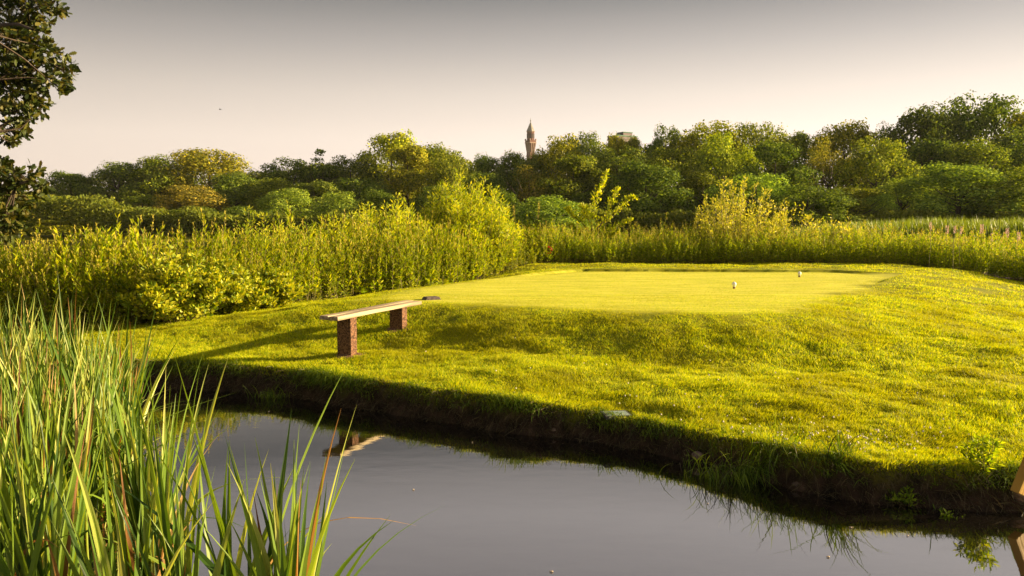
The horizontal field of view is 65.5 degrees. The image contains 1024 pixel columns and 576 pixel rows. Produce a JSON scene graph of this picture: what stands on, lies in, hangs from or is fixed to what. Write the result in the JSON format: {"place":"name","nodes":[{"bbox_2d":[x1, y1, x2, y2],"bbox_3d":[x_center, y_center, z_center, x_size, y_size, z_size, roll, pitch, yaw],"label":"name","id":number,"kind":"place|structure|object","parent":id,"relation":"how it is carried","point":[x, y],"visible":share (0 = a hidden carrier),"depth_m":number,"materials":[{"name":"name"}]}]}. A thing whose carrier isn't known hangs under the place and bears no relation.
{"place":"outdoors","nodes":[
{"label":"outdoors","id":0,"kind":"place"},
{"bbox_2d":[0,241,627,268],"bbox_3d":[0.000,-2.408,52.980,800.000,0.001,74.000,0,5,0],"label":"lake water","id":1,"kind":"structure","parent":0,"point":[23,242],"depth_m":67.68,"materials":[{"name":"grey liquid"}]},
{"bbox_2d":[0,0,1023,190],"label":"sky","id":2,"kind":"structure","parent":0,"point":[293,79],"materials":[{"name":"white"}]},
{"bbox_2d":[2,191,1023,512],"bbox_3d":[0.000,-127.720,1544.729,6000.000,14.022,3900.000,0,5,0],"label":"ground","id":3,"kind":"structure","parent":0,"point":[618,283],"depth_m":9.70,"materials":[{"name":"plant"}]},
{"bbox_2d":[0,0,81,245],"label":"oak tree","id":4,"kind":"object","parent":3,"relation":"on","point":[21,31],"visible":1,"depth_m":10.22,"materials":[{"name":"green plant"}]},
{"bbox_2d":[20,218,103,235],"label":"woodland tree","id":5,"kind":"object","parent":3,"relation":"on","point":[63,229],"visible":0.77,"depth_m":88.46,"materials":[{"name":"green plant"}]},
{"bbox_2d":[27,267,122,319],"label":"bramble bush","id":6,"kind":"object","parent":3,"relation":"on","point":[66,304],"visible":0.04,"depth_m":12.56,"materials":[{"name":"green plant"}]},
{"bbox_2d":[37,170,113,198],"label":"woodland tree","id":7,"kind":"object","parent":3,"relation":"on","point":[68,180],"visible":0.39,"depth_m":128.74,"materials":[{"name":"green plant"}]},
{"bbox_2d":[70,160,163,206],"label":"woodland tree","id":8,"kind":"object","parent":3,"relation":"on","point":[121,172],"visible":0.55,"depth_m":128.45,"materials":[{"name":"green plant"}]},
{"bbox_2d":[103,194,172,222],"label":"woodland tree","id":9,"kind":"object","parent":3,"relation":"on","point":[146,199],"visible":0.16,"depth_m":112.36,"materials":[{"name":"green plant"}]},
{"bbox_2d":[112,153,203,208],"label":"woodland tree","id":10,"kind":"object","parent":3,"relation":"on","point":[149,167],"visible":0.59,"depth_m":128.10,"materials":[{"name":"green plant"}]},
{"bbox_2d":[108,242,244,323],"bbox_3d":[-5.299,-0.075,12.505,1.974,1.299,1.982,-3,6,-32],"label":"bramble bush","id":11,"kind":"object","parent":3,"relation":"on","point":[170,291],"visible":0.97,"depth_m":12.21,"materials":[{"name":"green plant"}]},
{"bbox_2d":[144,205,222,234],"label":"woodland tree","id":12,"kind":"object","parent":3,"relation":"on","point":[176,211],"visible":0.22,"depth_m":90.93,"materials":[{"name":"green plant"}]},
{"bbox_2d":[150,184,232,219],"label":"woodland tree","id":13,"kind":"object","parent":3,"relation":"on","point":[201,198],"visible":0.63,"depth_m":108.58,"materials":[{"name":"green plant"}]},
{"bbox_2d":[143,147,251,207],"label":"woodland tree","id":14,"kind":"object","parent":3,"relation":"on","point":[197,160],"visible":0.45,"depth_m":130.70,"materials":[{"name":"green plant"}]},
{"bbox_2d":[189,171,269,211],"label":"woodland tree","id":15,"kind":"object","parent":3,"relation":"on","point":[226,187],"visible":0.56,"depth_m":112.99,"materials":[{"name":"green plant"}]},
{"bbox_2d":[204,205,276,233],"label":"woodland tree","id":16,"kind":"object","parent":3,"relation":"on","point":[233,210],"visible":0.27,"depth_m":95.16,"materials":[{"name":"green plant"}]},
{"bbox_2d":[204,256,279,314],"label":"bramble bush","id":17,"kind":"object","parent":3,"relation":"on","point":[243,285],"visible":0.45,"depth_m":13.30,"materials":[{"name":"green plant"}]},
{"bbox_2d":[222,205,292,276],"bbox_3d":[-5.274,-0.720,16.444,1.804,2.006,1.772,0,5,0],"label":"willow bush","id":18,"kind":"object","parent":3,"relation":"on","point":[263,232],"visible":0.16,"depth_m":16.16,"materials":[{"name":"green plant"}]},
{"bbox_2d":[236,177,303,212],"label":"woodland tree","id":19,"kind":"object","parent":3,"relation":"on","point":[263,186],"visible":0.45,"depth_m":112.79,"materials":[{"name":"green plant"}]},
{"bbox_2d":[250,266,306,308],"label":"bramble bush","id":20,"kind":"object","parent":3,"relation":"on","point":[287,291],"visible":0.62,"depth_m":14.41,"materials":[{"name":"green plant"}]},
{"bbox_2d":[0,200,563,329],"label":"tall herbs","id":21,"kind":"object","parent":3,"relation":"on","point":[408,262],"visible":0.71,"depth_m":15.21,"materials":[{"name":"green plant"}]},
{"bbox_2d":[239,156,325,200],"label":"woodland tree","id":22,"kind":"object","parent":3,"relation":"on","point":[273,171],"visible":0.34,"depth_m":128.38,"materials":[{"name":"green plant"}]},
{"bbox_2d":[253,187,329,217],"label":"woodland tree","id":23,"kind":"object","parent":3,"relation":"on","point":[274,200],"visible":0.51,"depth_m":101.87,"materials":[{"name":"green plant"}]},
{"bbox_2d":[266,217,335,296],"bbox_3d":[-4.557,-0.677,17.194,1.666,1.773,1.776,0,5,0],"label":"willow bush","id":24,"kind":"object","parent":3,"relation":"on","point":[321,233],"visible":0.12,"depth_m":16.97,"materials":[{"name":"green plant"}]},
{"bbox_2d":[275,179,346,213],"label":"woodland tree","id":25,"kind":"object","parent":3,"relation":"on","point":[315,189],"visible":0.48,"depth_m":106.67,"materials":[{"name":"green plant"}]},
{"bbox_2d":[299,148,347,210],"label":"woodland tree","id":26,"kind":"object","parent":3,"relation":"on","point":[322,170],"visible":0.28,"depth_m":126.95,"materials":[{"name":"green plant"}]},
{"bbox_2d":[303,191,376,227],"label":"woodland tree","id":27,"kind":"object","parent":3,"relation":"on","point":[325,206],"visible":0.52,"depth_m":94.20,"materials":[{"name":"green plant"}]},
{"bbox_2d":[307,208,392,270],"bbox_3d":[-3.761,-0.867,18.223,1.988,2.048,1.875,-4,6,-38],"label":"willow bush","id":28,"kind":"object","parent":3,"relation":"on","point":[341,228],"visible":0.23,"depth_m":18.04,"materials":[{"name":"green plant"}]},
{"bbox_2d":[317,155,396,203],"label":"woodland tree","id":29,"kind":"object","parent":3,"relation":"on","point":[339,168],"visible":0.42,"depth_m":129.50,"materials":[{"name":"green plant"}]},
{"bbox_2d":[319,177,399,218],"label":"woodland tree","id":30,"kind":"object","parent":3,"relation":"on","point":[358,193],"visible":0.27,"depth_m":110.67,"materials":[{"name":"green plant"}]},
{"bbox_2d":[320,300,421,355],"bbox_3d":[-1.768,0.542,10.304,0.249,0.591,2.072,2,5,22],"label":"bench","id":31,"kind":"object","parent":3,"relation":"on","point":[346,332],"visible":0.93,"depth_m":9.68,"materials":[{"name":"brown wood"}]},
{"bbox_2d":[358,189,408,227],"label":"woodland tree","id":32,"kind":"object","parent":3,"relation":"on","point":[376,198],"visible":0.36,"depth_m":95.54,"materials":[{"name":"green plant"}]},
{"bbox_2d":[343,192,432,247],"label":"willow bush","id":33,"kind":"object","parent":3,"relation":"on","point":[401,220],"visible":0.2,"depth_m":19.48,"materials":[{"name":"green plant"}]},
{"bbox_2d":[344,129,438,209],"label":"woodland tree","id":34,"kind":"object","parent":3,"relation":"on","point":[393,142],"visible":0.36,"depth_m":128.87,"materials":[{"name":"green plant"}]},
{"bbox_2d":[364,141,442,211],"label":"woodland tree","id":35,"kind":"object","parent":3,"relation":"on","point":[414,156],"visible":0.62,"depth_m":114.49,"materials":[{"name":"green plant"}]},
{"bbox_2d":[408,184,464,224],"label":"woodland tree","id":36,"kind":"object","parent":3,"relation":"on","point":[420,202],"visible":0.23,"depth_m":93.71,"materials":[{"name":"green plant"}]},
{"bbox_2d":[393,141,482,202],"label":"woodland tree","id":37,"kind":"object","parent":3,"relation":"on","point":[431,150],"visible":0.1,"depth_m":128.35,"materials":[{"name":"green plant"}]},
{"bbox_2d":[414,152,477,199],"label":"woodland tree","id":38,"kind":"object","parent":3,"relation":"on","point":[448,165],"visible":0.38,"depth_m":112.48,"materials":[{"name":"green plant"}]},
{"bbox_2d":[418,168,527,271],"bbox_3d":[-1.194,-1.735,21.320,3.082,3.034,3.234,4,6,41],"label":"willow bush","id":39,"kind":"object","parent":3,"relation":"on","point":[474,210],"visible":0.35,"depth_m":20.83,"materials":[{"name":"green plant"}]},
{"bbox_2d":[459,171,512,203],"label":"woodland tree","id":40,"kind":"object","parent":3,"relation":"on","point":[494,184],"visible":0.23,"depth_m":104.91,"materials":[{"name":"green plant"}]},
{"bbox_2d":[469,153,510,191],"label":"woodland tree","id":41,"kind":"object","parent":3,"relation":"on","point":[484,165],"visible":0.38,"depth_m":130.23,"materials":[{"name":"green plant"}]},
{"bbox_2d":[475,191,524,220],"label":"woodland tree","id":42,"kind":"object","parent":3,"relation":"on","point":[508,197],"visible":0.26,"depth_m":89.94,"materials":[{"name":"green plant"}]},
{"bbox_2d":[490,148,531,201],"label":"woodland tree","id":43,"kind":"object","parent":3,"relation":"on","point":[516,161],"visible":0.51,"depth_m":129.69,"materials":[{"name":"green plant"}]},
{"bbox_2d":[0,248,1023,331],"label":"nettles","id":44,"kind":"object","parent":3,"relation":"on","point":[597,260],"visible":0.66,"depth_m":20.95,"materials":[{"name":"green plant"}]},
{"bbox_2d":[0,104,1023,236],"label":"woodland undergrowth","id":45,"kind":"object","parent":3,"relation":"on","point":[129,212],"visible":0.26,"depth_m":89.70,"materials":[{"name":"plant"}]},
{"bbox_2d":[2,261,1023,479],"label":"lawn grass","id":46,"kind":"structure","parent":3,"relation":"on","point":[903,379],"depth_m":9.12,"materials":[{"name":"plant"}]},
{"bbox_2d":[511,153,554,197],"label":"woodland tree","id":47,"kind":"object","parent":3,"relation":"on","point":[532,164],"visible":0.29,"depth_m":130.65,"materials":[{"name":"green plant"}]},
{"bbox_2d":[508,164,560,225],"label":"woodland tree","id":48,"kind":"object","parent":3,"relation":"on","point":[528,192],"visible":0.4,"depth_m":108.83,"materials":[{"name":"green plant"}]},
{"bbox_2d":[46,356,1023,515],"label":"dry bank roots","id":49,"kind":"object","parent":3,"relation":"on","point":[723,438],"visible":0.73,"depth_m":6.86,"materials":[{"name":"brown plant"}]},
{"bbox_2d":[63,353,1022,495],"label":"bank grass","id":50,"kind":"structure","parent":3,"relation":"on","point":[326,371],"depth_m":7.42,"materials":[{"name":"plant"}]},
{"bbox_2d":[504,194,598,232],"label":"woodland tree","id":51,"kind":"object","parent":3,"relation":"on","point":[545,211],"visible":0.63,"depth_m":83.94,"materials":[{"name":"green plant"}]},
{"bbox_2d":[526,133,589,202],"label":"woodland tree","id":52,"kind":"object","parent":3,"relation":"on","point":[560,148],"visible":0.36,"depth_m":128.04,"materials":[{"name":"green plant"}]},
{"bbox_2d":[519,152,617,207],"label":"woodland tree","id":53,"kind":"object","parent":3,"relation":"on","point":[583,168],"visible":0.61,"depth_m":106.41,"materials":[{"name":"green plant"}]},
{"bbox_2d":[565,130,603,188],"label":"woodland tree","id":54,"kind":"object","parent":3,"relation":"on","point":[584,149],"visible":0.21,"depth_m":130.08,"materials":[{"name":"green plant"}]},
{"bbox_2d":[571,189,630,223],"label":"woodland tree","id":55,"kind":"object","parent":3,"relation":"on","point":[583,197],"visible":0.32,"depth_m":99.35,"materials":[{"name":"green plant"}]},
{"bbox_2d":[564,168,638,243],"bbox_3d":[2.633,-2.223,23.306,2.241,2.580,0.697,0,5,5],"label":"sapling","id":56,"kind":"object","parent":3,"relation":"on","point":[587,214],"visible":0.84,"depth_m":23.33,"materials":[{"name":"green plant"}]},
{"bbox_2d":[574,145,657,210],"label":"woodland tree","id":57,"kind":"object","parent":3,"relation":"on","point":[611,160],"visible":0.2,"depth_m":117.13,"materials":[{"name":"green plant"}]},
{"bbox_2d":[601,131,631,193],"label":"woodland tree","id":58,"kind":"object","parent":3,"relation":"on","point":[613,143],"visible":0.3,"depth_m":128.24,"materials":[{"name":"green plant"}]},
{"bbox_2d":[600,410,632,419],"bbox_3d":[0.931,1.133,7.117,0.250,0.031,0.160,1,9,-14],"label":"rock","id":59,"kind":"object","parent":3,"relation":"on","point":[625,414],"visible":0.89,"depth_m":7.08,"materials":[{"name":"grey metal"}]},
{"bbox_2d":[613,135,646,190],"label":"woodland tree","id":60,"kind":"object","parent":3,"relation":"on","point":[634,142],"visible":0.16,"depth_m":127.91,"materials":[{"name":"green plant"}]},
{"bbox_2d":[599,159,703,232],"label":"woodland tree","id":61,"kind":"object","parent":3,"relation":"on","point":[645,203],"visible":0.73,"depth_m":97.15,"materials":[{"name":"green plant"}]},
{"bbox_2d":[646,132,670,191],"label":"woodland tree","id":62,"kind":"object","parent":3,"relation":"on","point":[657,142],"visible":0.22,"depth_m":127.83,"materials":[{"name":"green plant"}]},
{"bbox_2d":[640,123,687,176],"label":"woodland tree","id":63,"kind":"object","parent":3,"relation":"on","point":[669,134],"visible":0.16,"depth_m":129.35,"materials":[{"name":"green plant"}]},
{"bbox_2d":[620,144,715,211],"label":"woodland tree","id":64,"kind":"object","parent":3,"relation":"on","point":[671,162],"visible":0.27,"depth_m":108.53,"materials":[{"name":"green plant"}]},
{"bbox_2d":[653,171,750,228],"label":"woodland tree","id":65,"kind":"object","parent":3,"relation":"on","point":[698,179],"visible":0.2,"depth_m":101.48,"materials":[{"name":"green plant"}]},
{"bbox_2d":[425,351,979,455],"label":"clover flowers","id":66,"kind":"object","parent":3,"relation":"on","point":[827,426],"visible":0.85,"depth_m":6.18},
{"bbox_2d":[672,421,744,470],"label":"grass tussock","id":67,"kind":"object","parent":3,"relation":"on","point":[712,447],"depth_m":6.29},
{"bbox_2d":[664,119,760,204],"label":"woodland tree","id":68,"kind":"object","parent":3,"relation":"on","point":[688,140],"visible":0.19,"depth_m":128.57,"materials":[{"name":"green plant"}]},
{"bbox_2d":[674,130,763,204],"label":"woodland tree","id":69,"kind":"object","parent":3,"relation":"on","point":[717,156],"visible":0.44,"depth_m":110.16,"materials":[{"name":"green plant"}]},
{"bbox_2d":[692,174,789,259],"bbox_3d":[6.793,-2.085,23.934,2.874,2.568,3.091,0,5,0],"label":"birch shrub","id":70,"kind":"object","parent":3,"relation":"on","point":[736,224],"visible":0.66,"depth_m":23.69,"materials":[{"name":"green plant"}]},
{"bbox_2d":[659,414,832,493],"bbox_3d":[1.828,1.268,5.856,1.411,0.690,0.602,0,5,0],"label":"grass tussock","id":71,"kind":"object","parent":3,"relation":"on","point":[746,474],"depth_m":5.95,"materials":[{"name":"plant"}]},
{"bbox_2d":[703,171,803,227],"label":"woodland tree","id":72,"kind":"object","parent":3,"relation":"on","point":[768,181],"visible":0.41,"depth_m":92.52,"materials":[{"name":"green plant"}]},
{"bbox_2d":[729,121,800,201],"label":"woodland tree","id":73,"kind":"object","parent":3,"relation":"on","point":[746,133],"visible":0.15,"depth_m":128.17,"materials":[{"name":"green plant"}]},
{"bbox_2d":[731,139,824,205],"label":"woodland tree","id":74,"kind":"object","parent":3,"relation":"on","point":[796,174],"visible":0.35,"depth_m":104.70,"materials":[{"name":"green plant"}]},
{"bbox_2d":[535,214,1023,280],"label":"tee side herbs","id":75,"kind":"object","parent":3,"relation":"on","point":[652,244],"visible":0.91,"depth_m":22.08,"materials":[{"name":"green plant"}]},
{"bbox_2d":[770,198,821,253],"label":"birch shrub","id":76,"kind":"object","parent":3,"relation":"on","point":[793,229],"visible":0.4,"depth_m":23.28,"materials":[{"name":"yellow plant"}]},
{"bbox_2d":[768,130,827,198],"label":"woodland tree","id":77,"kind":"object","parent":3,"relation":"on","point":[802,139],"visible":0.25,"depth_m":128.81,"materials":[{"name":"green plant"}]},
{"bbox_2d":[757,183,864,228],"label":"woodland tree","id":78,"kind":"object","parent":3,"relation":"on","point":[825,199],"visible":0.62,"depth_m":88.32,"materials":[{"name":"green plant"}]},
{"bbox_2d":[793,132,872,198],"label":"woodland tree","id":79,"kind":"object","parent":3,"relation":"on","point":[817,157],"visible":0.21,"depth_m":111.35,"materials":[{"name":"green plant"}]},
{"bbox_2d":[786,422,886,467],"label":"grass tussock","id":80,"kind":"object","parent":3,"relation":"on","point":[839,447],"depth_m":5.69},
{"bbox_2d":[814,214,861,257],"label":"birch shrub","id":81,"kind":"object","parent":3,"relation":"on","point":[844,228],"visible":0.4,"depth_m":23.04,"materials":[{"name":"yellow plant"}]},
{"bbox_2d":[805,117,880,192],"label":"woodland tree","id":82,"kind":"object","parent":3,"relation":"on","point":[839,140],"visible":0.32,"depth_m":128.92,"materials":[{"name":"green plant"}]},
{"bbox_2d":[808,186,914,221],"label":"woodland tree","id":83,"kind":"object","parent":3,"relation":"on","point":[857,192],"visible":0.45,"depth_m":91.18,"materials":[{"name":"green plant"}]},
{"bbox_2d":[824,135,925,211],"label":"woodland tree","id":84,"kind":"object","parent":3,"relation":"on","point":[878,159],"visible":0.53,"depth_m":106.70,"materials":[{"name":"green plant"}]},
{"bbox_2d":[855,193,908,219],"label":"woodland tree","id":85,"kind":"object","parent":3,"relation":"on","point":[884,200],"visible":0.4,"depth_m":94.51,"materials":[{"name":"green plant"}]},
{"bbox_2d":[779,214,1023,251],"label":"reed bed","id":86,"kind":"object","parent":3,"relation":"on","point":[999,225],"visible":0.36,"depth_m":49.85,"materials":[{"name":"green plant"}]},
{"bbox_2d":[885,485,927,506],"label":"bank weed","id":87,"kind":"object","parent":3,"relation":"on","point":[901,499],"visible":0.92,"depth_m":5.44,"materials":[{"name":"green plant"}]},
{"bbox_2d":[855,176,962,213],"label":"woodland tree","id":88,"kind":"object","parent":3,"relation":"on","point":[886,189],"visible":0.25,"depth_m":100.68,"materials":[{"name":"green plant"}]},
{"bbox_2d":[813,228,1023,267],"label":"marsh herbs","id":89,"kind":"object","parent":3,"relation":"on","point":[1011,239],"visible":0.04,"depth_m":33.06,"materials":[{"name":"green plant"}]},
{"bbox_2d":[877,101,967,205],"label":"woodland tree","id":90,"kind":"object","parent":3,"relation":"on","point":[928,122],"visible":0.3,"depth_m":127.12,"materials":[{"name":"green plant"}]},
{"bbox_2d":[879,135,971,213],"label":"woodland tree","id":91,"kind":"object","parent":3,"relation":"on","point":[934,151],"visible":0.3,"depth_m":119.11,"materials":[{"name":"green plant"}]},
{"bbox_2d":[891,160,1023,219],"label":"woodland tree","id":92,"kind":"object","parent":3,"relation":"on","point":[967,176],"visible":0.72,"depth_m":93.41,"materials":[{"name":"green plant"}]},
{"bbox_2d":[912,90,1023,212],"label":"woodland tree","id":93,"kind":"object","parent":3,"relation":"on","point":[975,124],"visible":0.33,"depth_m":129.44,"materials":[{"name":"green plant"}]},
{"bbox_2d":[915,136,1023,212],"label":"woodland tree","id":94,"kind":"object","parent":3,"relation":"on","point":[975,152],"visible":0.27,"depth_m":112.09,"materials":[{"name":"green plant"}]},
{"bbox_2d":[957,433,1006,472],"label":"bank plant","id":95,"kind":"object","parent":3,"relation":"on","point":[981,455],"visible":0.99,"depth_m":5.47,"materials":[{"name":"green plant"}]},
{"bbox_2d":[947,168,1023,215],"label":"woodland tree","id":96,"kind":"object","parent":3,"relation":"on","point":[1016,181],"visible":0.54,"depth_m":91.82,"materials":[{"name":"green plant"}]},
{"bbox_2d":[980,125,1023,185],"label":"woodland tree","id":97,"kind":"object","parent":3,"relation":"on","point":[1015,139],"visible":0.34,"depth_m":117.55,"materials":[{"name":"green plant"}]},
{"bbox_2d":[985,109,1023,164],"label":"woodland tree","id":98,"kind":"object","parent":3,"relation":"on","point":[1019,117],"visible":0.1,"depth_m":128.27,"materials":[{"name":"green plant"}]},
{"bbox_2d":[1010,457,1023,495],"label":"wooden stake","id":99,"kind":"object","parent":3,"relation":"on","point":[1017,486],"visible":1,"depth_m":5.26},
{"bbox_2d":[525,118,535,159],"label":"brick tower","id":100,"kind":"structure","parent":0,"point":[530,143],"depth_m":886.46,"materials":[{"name":"brick"}]},
{"bbox_2d":[69,388,1023,575],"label":"pond water","id":101,"kind":"structure","parent":0,"point":[480,502],"depth_m":5.34,"materials":[{"name":"black liquid"}]},
{"bbox_2d":[0,345,115,575],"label":"cattail clump","id":102,"kind":"object","parent":101,"relation":"in","point":[29,563],"visible":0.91,"depth_m":3.41,"materials":[{"name":"green plant"}]},
{"bbox_2d":[0,278,232,575],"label":"cattail stand","id":103,"kind":"object","parent":101,"relation":"in","point":[26,366],"visible":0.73,"depth_m":4.93,"materials":[{"name":"green plant"}]},
{"bbox_2d":[46,428,243,575],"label":"cattail clump","id":104,"kind":"object","parent":101,"relation":"in","point":[106,565],"visible":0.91,"depth_m":3.19,"materials":[{"name":"green plant"}]},
{"bbox_2d":[49,340,277,567],"bbox_3d":[-1.951,0.951,4.634,1.273,1.428,1.486,-3,5,-31],"label":"cattail clump","id":105,"kind":"object","parent":101,"relation":"in","point":[133,481],"visible":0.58,"depth_m":4.56,"materials":[{"name":"green plant"}]},
{"bbox_2d":[87,355,415,575],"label":"cattail clump","id":106,"kind":"object","parent":101,"relation":"in","point":[163,512],"visible":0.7,"depth_m":3.47,"materials":[{"name":"green plant"}]},
{"bbox_2d":[107,408,421,575],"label":"cattail clump","id":107,"kind":"object","parent":101,"relation":"in","point":[295,559],"visible":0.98,"depth_m":3.21,"materials":[{"name":"green plant"}]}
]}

